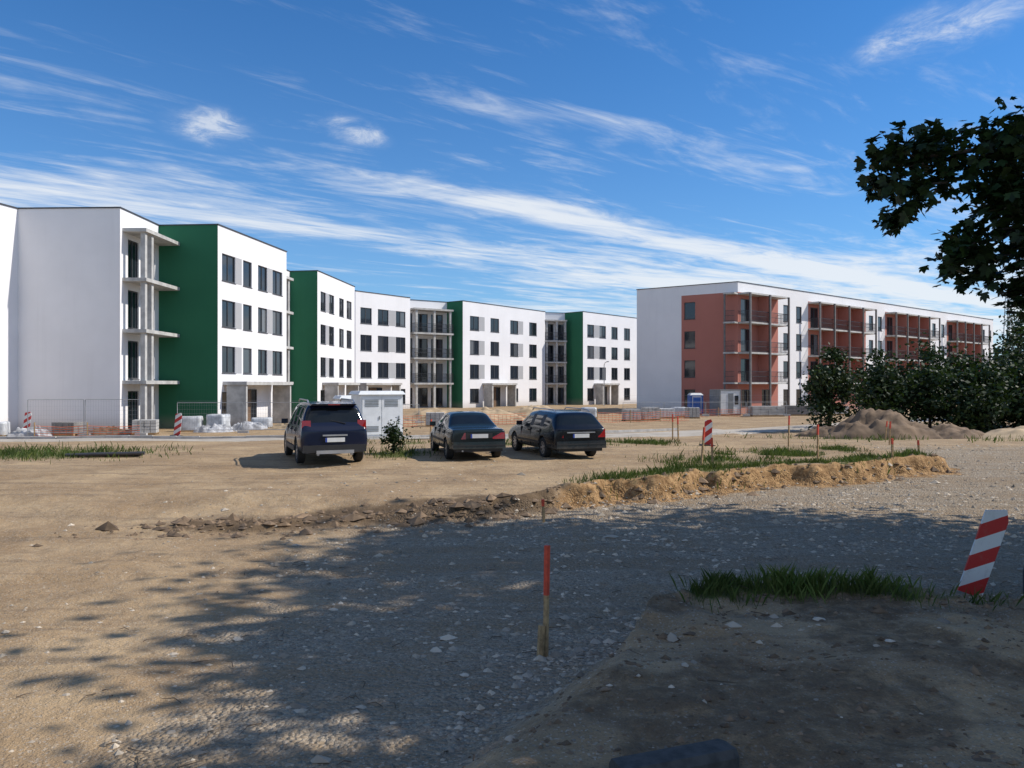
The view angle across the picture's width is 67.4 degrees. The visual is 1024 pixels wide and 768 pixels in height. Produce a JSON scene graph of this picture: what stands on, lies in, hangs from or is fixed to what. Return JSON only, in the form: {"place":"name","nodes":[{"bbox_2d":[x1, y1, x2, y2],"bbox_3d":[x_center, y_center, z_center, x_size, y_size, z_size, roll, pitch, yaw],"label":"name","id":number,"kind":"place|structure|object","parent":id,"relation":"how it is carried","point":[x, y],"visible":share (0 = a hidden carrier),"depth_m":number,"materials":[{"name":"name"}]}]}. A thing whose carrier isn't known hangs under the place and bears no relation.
{"place":"outdoors","nodes":[
{"label":"outdoors","id":0,"kind":"place"},
{"bbox_2d":[0,417,945,441],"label":"site road","id":1,"kind":"structure","parent":0,"point":[721,431],"depth_m":39.69,"materials":[{"name":"asphalt"}]},
{"bbox_2d":[0,404,1023,767],"bbox_3d":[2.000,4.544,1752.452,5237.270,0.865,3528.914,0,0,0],"label":"ground","id":2,"kind":"structure","parent":0,"point":[44,504],"depth_m":8.28,"materials":[{"name":"soil"}]},
{"bbox_2d":[0,421,10,435],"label":"wrapped pallet","id":3,"kind":"object","parent":2,"relation":"on","point":[5,430],"visible":0.93,"depth_m":39.49,"materials":[{"name":"white plastic"}]},
{"bbox_2d":[23,412,31,427],"bbox_3d":[-25.914,2.178,41.047,0.630,1.440,0.340,8,0,0],"label":"traffic barrier board","id":4,"kind":"object","parent":2,"relation":"on","point":[25,420],"visible":0.37,"depth_m":41.00,"materials":[{"name":"plastic"}]},
{"bbox_2d":[6,425,52,436],"bbox_3d":[-25.300,2.628,40.397,2.880,0.921,1.440,0,0,-17],"label":"tarpaulin","id":5,"kind":"object","parent":2,"relation":"on","point":[19,432],"visible":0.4,"depth_m":40.05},
{"bbox_2d":[51,422,86,435],"bbox_3d":[-23.800,2.407,41.297,1.400,0.718,1.040,0,0,12],"label":"paving pallet","id":6,"kind":"object","parent":2,"relation":"on","point":[61,425],"visible":0.68,"depth_m":40.87,"materials":[{"name":"grey wood"}]},
{"bbox_2d":[34,422,139,435],"bbox_3d":[-21.513,2.358,38.895,5.064,0.864,0.060,0,0,-7],"label":"safety netting fence","id":7,"kind":"object","parent":2,"relation":"on","point":[87,430],"visible":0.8,"depth_m":38.87,"materials":[{"name":"orange plastic"}]},
{"bbox_2d":[27,399,147,435],"bbox_3d":[-22.246,1.773,40.267,5.913,1.936,0.240,0,0,-7],"label":"site fence","id":8,"kind":"object","parent":2,"relation":"on","point":[89,433],"visible":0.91,"depth_m":40.24,"materials":[{"name":"metal"}]},
{"bbox_2d":[0,440,202,463],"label":"grass verge","id":9,"kind":"object","parent":2,"relation":"on","point":[13,451],"depth_m":24.33,"materials":[{"name":"plant"}]},
{"bbox_2d":[65,451,144,456],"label":"drain pipes","id":10,"kind":"object","parent":2,"relation":"on","point":[119,454],"visible":0.96,"depth_m":23.10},
{"bbox_2d":[88,426,131,435],"bbox_3d":[-22.000,2.683,41.797,4.320,0.835,1.680,0,0,0],"label":"rubble heap","id":11,"kind":"object","parent":2,"relation":"on","point":[107,428],"visible":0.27,"depth_m":41.46,"materials":[{"name":"stone"}]},
{"bbox_2d":[131,419,158,434],"bbox_3d":[-19.800,2.344,41.497,1.200,0.818,1.040,0,0,-16],"label":"paving pallet","id":12,"kind":"object","parent":2,"relation":"on","point":[150,426],"visible":0.85,"depth_m":41.09,"materials":[{"name":"grey concrete"}]},
{"bbox_2d":[170,413,181,435],"bbox_3d":[-17.240,2.144,39.647,0.594,1.340,0.340,6,0,0],"label":"traffic barrier board","id":13,"kind":"object","parent":2,"relation":"on","point":[178,421],"visible":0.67,"depth_m":39.60,"materials":[{"name":"plastic"}]},
{"bbox_2d":[0,204,354,432],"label":"walls","id":14,"kind":"structure","parent":2,"relation":"on","point":[64,288],"depth_m":43.74,"materials":[{"name":"paint"}]},
{"bbox_2d":[0,203,354,286],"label":"roof","id":15,"kind":"structure","parent":14,"relation":"on","point":[160,225],"depth_m":47.13,"materials":[{"name":"metal"}]},
{"bbox_2d":[122,228,293,418],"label":"balconies","id":16,"kind":"structure","parent":14,"relation":"attached to","point":[147,283],"depth_m":44.23,"materials":[{"name":"concrete"}]},
{"bbox_2d":[128,240,351,429],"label":"windows","id":17,"kind":"structure","parent":14,"relation":"attached to","point":[228,276],"depth_m":51.09,"materials":[{"name":"black glass"}]},
{"bbox_2d":[180,416,202,431],"bbox_3d":[-18.599,2.315,44.601,1.175,0.920,1.031,0,0,-11],"label":"wrapped pallet","id":18,"kind":"object","parent":2,"relation":"on","point":[187,423],"visible":0.68,"depth_m":44.12,"materials":[{"name":"white plastic"}]},
{"bbox_2d":[193,423,236,432],"bbox_3d":[-17.000,2.663,43.897,2.880,0.857,1.440,0,0,-17],"label":"tarpaulin","id":19,"kind":"object","parent":2,"relation":"on","point":[214,427],"visible":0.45,"depth_m":43.57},
{"bbox_2d":[206,414,230,426],"bbox_3d":[-17.200,2.268,44.997,1.188,1.020,1.034,0,0,6],"label":"wrapped pallet","id":20,"kind":"object","parent":2,"relation":"on","point":[211,419],"visible":0.57,"depth_m":44.54,"materials":[{"name":"white plastic"}]},
{"bbox_2d":[177,402,300,432],"bbox_3d":[-14.896,1.856,43.015,7.414,1.813,0.240,0,0,-6],"label":"site fence","id":21,"kind":"object","parent":2,"relation":"on","point":[223,417],"visible":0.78,"depth_m":42.98,"materials":[{"name":"metal"}]},
{"bbox_2d":[231,421,267,430],"bbox_3d":[-15.800,2.658,45.997,2.880,0.871,1.440,0,0,-17],"label":"tarpaulin","id":22,"kind":"object","parent":2,"relation":"on","point":[249,425],"visible":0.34,"depth_m":45.67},
{"bbox_2d":[251,417,272,427],"bbox_3d":[-15.297,2.397,46.998,1.188,0.719,1.041,0,0,-6],"label":"wrapped pallet","id":23,"kind":"object","parent":2,"relation":"on","point":[268,420],"visible":0.54,"depth_m":46.56,"materials":[{"name":"white plastic"}]},
{"bbox_2d":[267,423,287,428],"bbox_3d":[-13.200,2.684,45.997,4.320,0.826,1.920,0,0,0],"label":"heap","id":24,"kind":"object","parent":2,"relation":"on","point":[283,426],"visible":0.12,"depth_m":45.63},
{"bbox_2d":[223,381,359,426],"bbox_3d":[-16.179,1.565,61.152,2.112,3.420,26.566,0,0,4],"label":"entrance","id":25,"kind":"object","parent":2,"relation":"on","point":[238,391],"visible":0.6,"depth_m":52.14,"materials":[{"name":"concrete"}]},
{"bbox_2d":[281,398,366,463],"bbox_3d":[-5.661,1.315,22.876,2.190,1.782,4.747,0,0,-22],"label":"parked car","id":26,"kind":"object","parent":2,"relation":"on","point":[324,427],"visible":1,"depth_m":20.91,"materials":[{"name":"paint"}]},
{"bbox_2d":[0,428,676,438],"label":"road kerb","id":27,"kind":"structure","parent":2,"relation":"on","point":[224,437],"depth_m":34.41,"materials":[{"name":"concrete"}]},
{"bbox_2d":[333,395,350,401],"bbox_3d":[-8.000,1.662,38.898,1.840,2.160,1.840,0,0,-24],"label":"transformer kiosk","id":28,"kind":"object","parent":2,"relation":"on","point":[337,397],"visible":0.02,"depth_m":37.98,"materials":[{"name":"metal"}]},
{"bbox_2d":[349,391,404,437],"bbox_3d":[-6.450,1.486,36.598,2.240,2.310,2.240,0,0,-24],"label":"transformer kiosk","id":29,"kind":"object","parent":2,"relation":"on","point":[379,410],"visible":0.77,"depth_m":35.65,"materials":[{"name":"metal"}]},
{"bbox_2d":[362,397,400,434],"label":"doors","id":30,"kind":"structure","parent":29,"relation":"in","point":[371,406],"depth_m":35.60,"materials":[{"name":"paint"}]},
{"bbox_2d":[380,417,420,453],"bbox_3d":[-3.557,1.657,24.517,1.332,1.204,1.160,0,0,0],"label":"weed shrub","id":31,"kind":"object","parent":2,"relation":"on","point":[393,435],"visible":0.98,"depth_m":24.37,"materials":[{"name":"green plant"}]},
{"bbox_2d":[403,397,423,422],"bbox_3d":[-9.851,1.854,53.040,7.550,1.813,0.240,0,0,-16],"label":"site fence","id":32,"kind":"object","parent":2,"relation":"on","point":[416,421],"visible":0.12,"depth_m":53.83,"materials":[{"name":"metal"}]},
{"bbox_2d":[404,407,453,420],"bbox_3d":[-6.000,2.485,59.997,7.680,1.303,5.376,0,0,0],"label":"sand heap","id":33,"kind":"object","parent":2,"relation":"on","point":[415,414],"visible":0.17,"depth_m":59.31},
{"bbox_2d":[426,412,444,426],"bbox_3d":[-5.000,2.317,49.997,1.200,0.918,1.040,0,0,-4],"label":"paving pallet","id":34,"kind":"object","parent":2,"relation":"on","point":[436,416],"visible":0.61,"depth_m":49.52,"materials":[{"name":"grey concrete"}]},
{"bbox_2d":[403,411,525,425],"bbox_3d":[-5.178,2.347,49.773,13.924,1.084,0.697,0,0,-30],"label":"safety netting fence","id":35,"kind":"object","parent":2,"relation":"on","point":[412,418],"visible":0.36,"depth_m":51.67,"materials":[{"name":"orange plastic"}]},
{"bbox_2d":[430,411,505,458],"bbox_3d":[-1.517,1.548,24.413,2.040,1.385,4.515,0,0,-15],"label":"parked car","id":36,"kind":"object","parent":2,"relation":"on","point":[451,433],"visible":1,"depth_m":22.70,"materials":[{"name":"paint"}]},
{"bbox_2d":[359,383,619,406],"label":"entrance","id":37,"kind":"object","parent":2,"relation":"on","point":[491,396],"visible":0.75,"depth_m":95.97,"materials":[{"name":"concrete"}]},
{"bbox_2d":[355,291,636,408],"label":"walls","id":38,"kind":"structure","parent":2,"relation":"on","point":[578,342],"depth_m":95.42,"materials":[{"name":"paint"}]},
{"bbox_2d":[410,307,566,407],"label":"balconies","id":39,"kind":"structure","parent":38,"relation":"attached to","point":[434,334],"depth_m":90.38,"materials":[{"name":"concrete"}]},
{"bbox_2d":[360,307,629,406],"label":"windows","id":40,"kind":"structure","parent":38,"relation":"attached to","point":[365,342],"depth_m":92.38,"materials":[{"name":"black glass"}]},
{"bbox_2d":[355,290,634,317],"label":"roof","id":41,"kind":"structure","parent":38,"relation":"on","point":[492,304],"depth_m":94.72,"materials":[{"name":"metal"}]},
{"bbox_2d":[32,453,964,546],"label":"soil clods","id":42,"kind":"object","parent":2,"relation":"on","point":[418,518],"visible":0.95,"depth_m":14.04,"materials":[{"name":"soil"}]},
{"bbox_2d":[474,406,524,419],"bbox_3d":[-1.600,2.460,60.997,7.200,1.349,5.040,0,0,0],"label":"sand heap","id":43,"kind":"object","parent":2,"relation":"on","point":[485,410],"visible":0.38,"depth_m":60.05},
{"bbox_2d":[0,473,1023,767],"bbox_3d":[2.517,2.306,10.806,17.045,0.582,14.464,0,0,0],"label":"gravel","id":44,"kind":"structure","parent":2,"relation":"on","point":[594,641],"depth_m":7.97,"materials":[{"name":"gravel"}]},
{"bbox_2d":[16,542,1023,767],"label":"twigs","id":45,"kind":"object","parent":2,"relation":"on","point":[457,661],"visible":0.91,"depth_m":6.70,"materials":[{"name":"wood"}]},
{"bbox_2d":[508,405,550,416],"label":"sand heap","id":46,"kind":"object","parent":2,"relation":"on","point":[527,410],"visible":0.23,"depth_m":65.05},
{"bbox_2d":[537,624,544,655],"bbox_3d":[0.261,2.413,7.047,0.047,0.400,0.047,3,0,-27],"label":"survey stake","id":47,"kind":"object","parent":2,"relation":"on","point":[540,639],"visible":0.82,"depth_m":7.03,"materials":[{"name":"brown wood"}]},
{"bbox_2d":[541,499,544,521],"bbox_3d":[0.573,2.362,13.999,0.047,0.520,0.047,-2,-1,-14],"label":"survey stake","id":48,"kind":"object","parent":2,"relation":"on","point":[543,509],"visible":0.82,"depth_m":13.98,"materials":[{"name":"brown wood"}]},
{"bbox_2d":[543,545,549,656],"bbox_3d":[0.317,2.053,7.101,0.040,1.120,0.040,1,-1,39],"label":"survey stake","id":49,"kind":"object","parent":2,"relation":"on","point":[546,591],"visible":0.79,"depth_m":7.09,"materials":[{"name":"brown wood"}]},
{"bbox_2d":[508,407,605,456],"bbox_3d":[1.316,1.506,24.992,2.090,1.499,4.767,0,0,-19],"label":"parked car","id":50,"kind":"object","parent":2,"relation":"on","point":[547,432],"visible":1,"depth_m":23.08,"materials":[{"name":"paint"}]},
{"bbox_2d":[348,435,806,461],"bbox_3d":[0.283,2.102,26.444,17.570,0.469,9.059,0,0,0],"label":"grass patch","id":51,"kind":"object","parent":2,"relation":"on","point":[410,452],"visible":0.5,"depth_m":24.25,"materials":[{"name":"plant"}]},
{"bbox_2d":[581,407,596,418],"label":"wrapped pallet","id":52,"kind":"object","parent":2,"relation":"on","point":[592,410],"visible":0.59,"depth_m":61.54,"materials":[{"name":"white plastic"}]},
{"bbox_2d":[604,361,608,405],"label":"street lamp","id":53,"kind":"object","parent":2,"relation":"on","point":[604,382],"visible":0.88,"depth_m":99.95,"materials":[{"name":"metal"}]},
{"bbox_2d":[621,409,640,420],"bbox_3d":[9.000,2.353,57.997,1.200,0.918,1.040,0,0,-10],"label":"paving pallet","id":54,"kind":"object","parent":2,"relation":"on","point":[626,417],"visible":0.7,"depth_m":57.55,"materials":[{"name":"grey concrete"}]},
{"bbox_2d":[597,409,688,422],"bbox_3d":[9.848,2.361,56.056,8.777,1.085,0.481,0,0,-31],"label":"safety netting fence","id":55,"kind":"object","parent":2,"relation":"on","point":[636,414],"visible":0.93,"depth_m":55.37,"materials":[{"name":"orange plastic"}]},
{"bbox_2d":[641,407,659,420],"bbox_3d":[10.600,2.289,58.997,1.200,1.018,1.040,0,0,-10],"label":"paving pallet","id":56,"kind":"object","parent":2,"relation":"on","point":[654,411],"visible":0.76,"depth_m":58.55,"materials":[{"name":"grey concrete"}]},
{"bbox_2d":[658,408,674,418],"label":"paving pallet","id":57,"kind":"object","parent":2,"relation":"on","point":[666,413],"visible":0.71,"depth_m":61.52,"materials":[{"name":"concrete"}]},
{"bbox_2d":[609,739,738,767],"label":"kerb stone","id":58,"kind":"object","parent":2,"relation":"on","point":[716,753],"visible":1,"depth_m":4.32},
{"bbox_2d":[671,407,684,417],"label":"wrapped pallet","id":59,"kind":"object","parent":2,"relation":"on","point":[680,411],"visible":0.56,"depth_m":65.50,"materials":[{"name":"white plastic"}]},
{"bbox_2d":[677,416,678,440],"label":"survey stake","id":60,"kind":"object","parent":2,"relation":"on","point":[678,427],"visible":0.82,"depth_m":29.98,"materials":[{"name":"brown wood"}]},
{"bbox_2d":[684,407,699,418],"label":"paving pallet","id":61,"kind":"object","parent":2,"relation":"on","point":[694,412],"visible":0.96,"depth_m":63.55,"materials":[{"name":"concrete"}]},
{"bbox_2d":[687,393,702,413],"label":"portable toilet","id":62,"kind":"object","parent":2,"relation":"on","point":[695,400],"visible":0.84,"depth_m":71.90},
{"bbox_2d":[692,396,700,412],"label":"door","id":63,"kind":"structure","parent":62,"relation":"in","point":[696,400],"depth_m":71.84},
{"bbox_2d":[700,427,705,465],"bbox_3d":[4.941,1.721,19.907,0.160,1.201,0.063,0,0,-15],"label":"survey stake","id":64,"kind":"object","parent":2,"relation":"on","point":[702,448],"visible":0.82,"depth_m":19.89,"materials":[{"name":"brown wood"}]},
{"bbox_2d":[700,419,714,445],"bbox_3d":[7.123,1.821,27.948,0.504,1.090,0.340,3,0,0],"label":"traffic barrier board","id":65,"kind":"object","parent":2,"relation":"on","point":[708,431],"visible":0.65,"depth_m":27.90,"materials":[{"name":"plastic"}]},
{"bbox_2d":[624,400,790,415],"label":"site fence","id":66,"kind":"object","parent":2,"relation":"on","point":[761,408],"visible":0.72,"depth_m":66.72,"materials":[{"name":"metal"}]},
{"bbox_2d":[711,438,713,462],"bbox_3d":[5.139,1.825,19.703,0.048,0.900,0.048,-2,-1,-1],"label":"survey stake","id":67,"kind":"object","parent":2,"relation":"on","point":[712,458],"visible":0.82,"depth_m":19.68,"materials":[{"name":"brown wood"}]},
{"bbox_2d":[511,438,935,507],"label":"grass bank","id":68,"kind":"structure","parent":2,"relation":"on","point":[675,467],"depth_m":20.91,"materials":[{"name":"plant"}]},
{"bbox_2d":[709,389,740,415],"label":"site cabin","id":69,"kind":"object","parent":2,"relation":"on","point":[719,398],"visible":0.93,"depth_m":70.09,"materials":[{"name":"white metal"}]},
{"bbox_2d":[728,393,738,412],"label":"door","id":70,"kind":"structure","parent":69,"relation":"in","point":[730,395],"depth_m":70.02,"materials":[{"name":"grey metal"}]},
{"bbox_2d":[700,407,751,416],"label":"safety netting fence","id":71,"kind":"object","parent":2,"relation":"on","point":[721,412],"visible":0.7,"depth_m":67.04,"materials":[{"name":"orange plastic"}]},
{"bbox_2d":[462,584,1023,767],"bbox_3d":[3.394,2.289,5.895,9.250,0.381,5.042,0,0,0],"label":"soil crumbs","id":72,"kind":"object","parent":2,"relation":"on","point":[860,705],"visible":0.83,"depth_m":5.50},
{"bbox_2d":[748,406,784,416],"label":"paving pallet","id":73,"kind":"object","parent":2,"relation":"on","point":[770,411],"visible":0.96,"depth_m":67.54,"materials":[{"name":"grey concrete"}]},
{"bbox_2d":[788,416,789,445],"bbox_3d":[9.913,1.734,27.505,0.047,1.200,0.048,1,-1,37],"label":"survey stake","id":74,"kind":"object","parent":2,"relation":"on","point":[788,429],"visible":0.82,"depth_m":27.49,"materials":[{"name":"brown wood"}]},
{"bbox_2d":[781,405,817,415],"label":"paving pallet","id":75,"kind":"object","parent":2,"relation":"on","point":[792,410],"visible":0.59,"depth_m":69.03,"materials":[{"name":"grey concrete"}]},
{"bbox_2d":[795,425,831,437],"bbox_3d":[17.000,2.705,41.497,3.840,0.946,3.120,0,0,0],"label":"soil mound","id":76,"kind":"object","parent":2,"relation":"on","point":[823,431],"visible":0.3,"depth_m":41.08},
{"bbox_2d":[637,282,992,413],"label":"walls","id":77,"kind":"structure","parent":2,"relation":"on","point":[663,327],"depth_m":78.08,"materials":[{"name":"paint"}]},
{"bbox_2d":[636,281,993,319],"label":"roof","id":78,"kind":"structure","parent":77,"relation":"on","point":[806,291],"depth_m":81.08,"materials":[{"name":"metal"}]},
{"bbox_2d":[684,299,990,406],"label":"windows","id":79,"kind":"structure","parent":77,"relation":"attached to","point":[689,339],"depth_m":79.22,"materials":[{"name":"black glass"}]},
{"bbox_2d":[723,292,989,405],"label":"balconies","id":80,"kind":"structure","parent":77,"relation":"attached to","point":[911,327],"depth_m":85.48,"materials":[{"name":"concrete"}]},
{"bbox_2d":[817,425,818,457],"bbox_3d":[9.000,1.744,22.598,0.047,1.100,0.047,0,0,-39],"label":"survey stake","id":81,"kind":"object","parent":2,"relation":"on","point":[817,441],"visible":0.82,"depth_m":22.58,"materials":[{"name":"brown wood"}]},
{"bbox_2d":[818,406,848,414],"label":"paving pallet","id":82,"kind":"object","parent":2,"relation":"on","point":[838,412],"visible":0.12,"depth_m":70.68,"materials":[{"name":"concrete"}]},
{"bbox_2d":[796,342,882,429],"bbox_3d":[19.401,0.261,45.930,4.667,5.618,4.750,0,0,0],"label":"deciduous tree","id":83,"kind":"object","parent":2,"relation":"on","point":[825,383],"visible":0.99,"depth_m":45.32,"materials":[{"name":"green plant"}]},
{"bbox_2d":[669,560,1023,616],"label":"grass","id":84,"kind":"structure","parent":2,"relation":"on","point":[810,582],"depth_m":8.05,"materials":[{"name":"plant"}]},
{"bbox_2d":[840,345,915,416],"bbox_3d":[24.121,0.269,49.807,5.639,5.608,5.750,0,0,0],"label":"deciduous tree","id":85,"kind":"object","parent":2,"relation":"on","point":[876,358],"visible":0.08,"depth_m":49.97,"materials":[{"name":"green plant"}]},
{"bbox_2d":[839,362,917,421],"bbox_3d":[22.260,1.210,46.813,5.180,5.455,4.868,0,0,-22],"label":"deciduous tree","id":86,"kind":"object","parent":2,"relation":"on","point":[885,388],"visible":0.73,"depth_m":46.38,"materials":[{"name":"green plant"}]},
{"bbox_2d":[826,408,942,438],"bbox_3d":[19.300,2.209,40.197,7.920,1.927,4.800,0,0,0],"label":"soil mound","id":87,"kind":"object","parent":2,"relation":"on","point":[866,423],"visible":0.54,"depth_m":39.15,"materials":[{"name":"sand"}]},
{"bbox_2d":[889,421,890,444],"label":"survey stake","id":88,"kind":"object","parent":2,"relation":"on","point":[889,432],"visible":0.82,"depth_m":29.48,"materials":[{"name":"brown wood"}]},
{"bbox_2d":[891,438,893,457],"bbox_3d":[10.597,1.837,21.398,0.047,0.650,0.047,-1,0,-15],"label":"survey stake","id":89,"kind":"object","parent":2,"relation":"on","point":[892,447],"visible":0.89,"depth_m":21.38,"materials":[{"name":"brown wood"}]},
{"bbox_2d":[889,329,971,424],"bbox_3d":[27.320,-0.206,49.576,6.015,6.787,6.578,0,0,0],"label":"deciduous tree","id":90,"kind":"object","parent":2,"relation":"on","point":[933,357],"visible":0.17,"depth_m":49.84,"materials":[{"name":"green plant"}]},
{"bbox_2d":[888,356,978,427],"bbox_3d":[25.812,0.732,47.567,6.191,4.934,6.376,0,0,0],"label":"deciduous tree","id":91,"kind":"object","parent":2,"relation":"on","point":[926,397],"visible":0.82,"depth_m":46.49,"materials":[{"name":"green plant"}]},
{"bbox_2d":[854,96,1023,321],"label":"chestnut tree","id":92,"kind":"object","parent":2,"relation":"on","point":[999,190],"visible":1,"depth_m":6.95,"materials":[{"name":"green plant"}]},
{"bbox_2d":[931,423,984,438],"bbox_3d":[22.600,2.586,39.597,5.760,1.130,3.600,0,0,0],"label":"soil mound","id":93,"kind":"object","parent":2,"relation":"on","point":[949,431],"visible":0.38,"depth_m":38.89,"materials":[{"name":"sand"}]},
{"bbox_2d":[935,333,1018,427],"bbox_3d":[29.609,0.133,50.112,7.052,6.842,7.126,0,0,0],"label":"deciduous tree","id":94,"kind":"object","parent":2,"relation":"on","point":[972,361],"visible":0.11,"depth_m":49.63,"materials":[{"name":"green plant"}]},
{"bbox_2d":[935,380,1019,432],"bbox_3d":[26.971,1.797,44.558,4.244,4.025,3.393,0,0,27],"label":"deciduous tree","id":95,"kind":"object","parent":2,"relation":"on","point":[978,415],"visible":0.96,"depth_m":44.02,"materials":[{"name":"green plant"}]},
{"bbox_2d":[933,356,1023,429],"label":"deciduous tree","id":96,"kind":"object","parent":2,"relation":"on","point":[990,380],"visible":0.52,"depth_m":45.52,"materials":[{"name":"green plant"}]},
{"bbox_2d":[957,510,1008,594],"bbox_3d":[5.665,2.074,9.265,0.280,1.240,0.080,18,2,8],"label":"traffic barrier board","id":97,"kind":"object","parent":2,"relation":"on","point":[985,548],"visible":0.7,"depth_m":9.22,"materials":[{"name":"plastic"}]},
{"bbox_2d":[971,348,1023,427],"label":"deciduous tree","id":98,"kind":"object","parent":2,"relation":"on","point":[1016,360],"visible":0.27,"depth_m":47.78,"materials":[{"name":"green plant"}]},
{"bbox_2d":[978,317,1023,398],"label":"deciduous tree","id":99,"kind":"object","parent":2,"relation":"on","point":[1017,339],"visible":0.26,"depth_m":50.42,"materials":[{"name":"green plant"}]},
{"bbox_2d":[981,426,1023,438],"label":"soil mound","id":100,"kind":"object","parent":2,"relation":"on","point":[1004,433],"visible":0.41,"depth_m":38.44,"materials":[{"name":"sand"}]},
{"bbox_2d":[985,304,1023,361],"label":"birch tree","id":101,"kind":"object","parent":2,"relation":"on","point":[1012,322],"visible":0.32,"depth_m":60.06,"materials":[{"name":"green plant"}]},
{"bbox_2d":[993,332,1022,378],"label":"distant trees","id":102,"kind":"object","parent":2,"relation":"on","point":[999,348],"depth_m":130.57,"materials":[{"name":"green plant"}]},
{"bbox_2d":[1003,291,1013,359],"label":"lattice mast","id":103,"kind":"object","parent":2,"relation":"on","point":[1007,318],"visible":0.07,"depth_m":130.26,"materials":[{"name":"metal"}]},
{"bbox_2d":[994,309,1023,352],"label":"birch tree","id":104,"kind":"object","parent":2,"relation":"on","point":[1007,335],"visible":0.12,"depth_m":63.20,"materials":[{"name":"green plant"}]},
{"bbox_2d":[999,381,1023,425],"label":"deciduous tree","id":105,"kind":"object","parent":2,"relation":"on","point":[1020,406],"visible":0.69,"depth_m":44.66,"materials":[{"name":"green plant"}]},
{"bbox_2d":[0,0,1023,355],"label":"sky","id":106,"kind":"structure","parent":0,"point":[559,156],"materials":[{"name":"blue"}]},
{"bbox_2d":[30,441,1023,560],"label":"gravel stones","id":107,"kind":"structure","parent":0,"point":[775,521],"depth_m":14.53,"materials":[{"name":"stone"}]},
{"bbox_2d":[724,429,1023,442],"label":"grass field","id":108,"kind":"structure","parent":0,"point":[872,437],"depth_m":36.42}
]}

